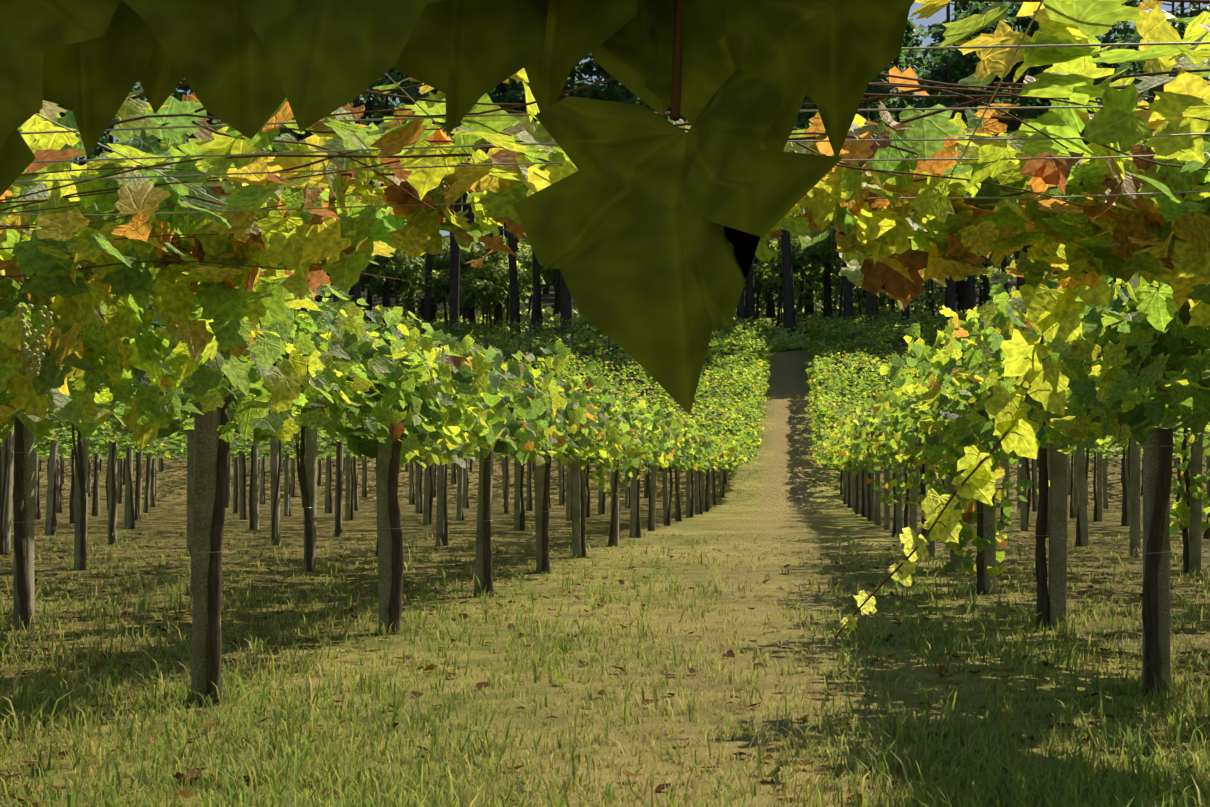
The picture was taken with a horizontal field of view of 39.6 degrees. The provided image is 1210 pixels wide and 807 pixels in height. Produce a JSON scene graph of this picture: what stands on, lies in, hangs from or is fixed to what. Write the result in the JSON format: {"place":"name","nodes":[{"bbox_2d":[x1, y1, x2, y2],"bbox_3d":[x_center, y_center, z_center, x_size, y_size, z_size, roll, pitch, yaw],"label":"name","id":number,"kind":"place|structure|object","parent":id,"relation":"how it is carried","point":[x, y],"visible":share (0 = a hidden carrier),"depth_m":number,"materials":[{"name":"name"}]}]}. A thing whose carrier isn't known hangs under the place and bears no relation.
{"place":"outdoors","nodes":[
{"label":"outdoors","id":0,"kind":"place"},
{"bbox_2d":[0,0,1209,706],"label":"vine","id":1,"kind":"object","parent":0,"point":[242,324],"depth_m":6.18,"materials":[{"name":"green plant"}]},
{"bbox_2d":[15,304,1175,451],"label":"grape clusters","id":2,"kind":"object","parent":1,"relation":"hanging from","point":[34,368],"visible":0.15,"depth_m":5.20,"materials":[{"name":"green"}]},
{"bbox_2d":[0,0,1209,472],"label":"vine canes","id":3,"kind":"object","parent":1,"relation":"attached to","point":[898,94],"visible":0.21,"depth_m":4.54,"materials":[{"name":"plant"}]},
{"bbox_2d":[670,0,683,121],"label":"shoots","id":4,"kind":"object","parent":1,"relation":"attached to","point":[677,61],"visible":1,"depth_m":0.69,"materials":[{"name":"plant"}]},
{"bbox_2d":[0,0,914,414],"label":"vine leaves","id":5,"kind":"object","parent":4,"relation":"attached to","point":[644,228],"visible":1,"depth_m":0.68,"materials":[{"name":"green plant"}]},
{"bbox_2d":[826,305,1050,687],"bbox_3d":[1.223,0.117,5.560,1.022,1.599,0.156,1,-3,-14],"label":"vine shoot","id":6,"kind":"object","parent":1,"relation":"hanging from","point":[946,504],"visible":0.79,"depth_m":5.46,"materials":[{"name":"plant"}]},
{"bbox_2d":[841,275,1110,630],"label":"vine leaves","id":7,"kind":"object","parent":6,"relation":"attached to","point":[1060,311],"visible":0.96,"depth_m":5.56,"materials":[{"name":"yellow plant"}]},
{"bbox_2d":[0,267,1209,806],"bbox_3d":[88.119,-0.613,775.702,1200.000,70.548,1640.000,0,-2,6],"label":"ground","id":8,"kind":"structure","parent":0,"point":[784,483],"depth_m":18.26,"materials":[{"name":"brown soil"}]},
{"bbox_2d":[31,63,1168,322],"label":"understorey foliage","id":9,"kind":"object","parent":8,"relation":"on","point":[479,287],"visible":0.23,"depth_m":152.58,"materials":[{"name":"green plant"}]},
{"bbox_2d":[0,326,1209,703],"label":"vineyard posts","id":10,"kind":"object","parent":8,"relation":"on","point":[202,454],"visible":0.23,"depth_m":25.50,"materials":[{"name":"brown wood"}]},
{"bbox_2d":[10,435,1179,553],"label":"post wire ties","id":11,"kind":"object","parent":10,"relation":"attached to","point":[546,511],"visible":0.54,"depth_m":15.32,"materials":[{"name":"grey metal"}]},
{"bbox_2d":[0,0,1209,444],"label":"trellis wires","id":12,"kind":"object","parent":10,"relation":"attached to","point":[562,162],"visible":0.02,"depth_m":4.29,"materials":[{"name":"grey metal"}]},
{"bbox_2d":[0,532,1209,806],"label":"fallen leaves","id":13,"kind":"object","parent":8,"relation":"on","point":[600,692],"visible":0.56,"depth_m":12.14,"materials":[{"name":"brown plant"}]},
{"bbox_2d":[65,2,1200,341],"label":"trees","id":14,"kind":"object","parent":8,"relation":"on","point":[785,310],"visible":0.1,"depth_m":146.24,"materials":[{"name":"brown plant"}]},
{"bbox_2d":[32,0,1209,180],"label":"pine needle crowns","id":15,"kind":"object","parent":14,"relation":"on","point":[942,59],"visible":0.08,"depth_m":144.28,"materials":[{"name":"green plant"}]},
{"bbox_2d":[319,300,993,355],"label":"bracken and bushes","id":16,"kind":"object","parent":8,"relation":"on","point":[781,340],"visible":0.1,"depth_m":144.30,"materials":[{"name":"green plant"}]},
{"bbox_2d":[72,0,1209,263],"label":"sky","id":17,"kind":"structure","parent":0,"point":[938,17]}
]}

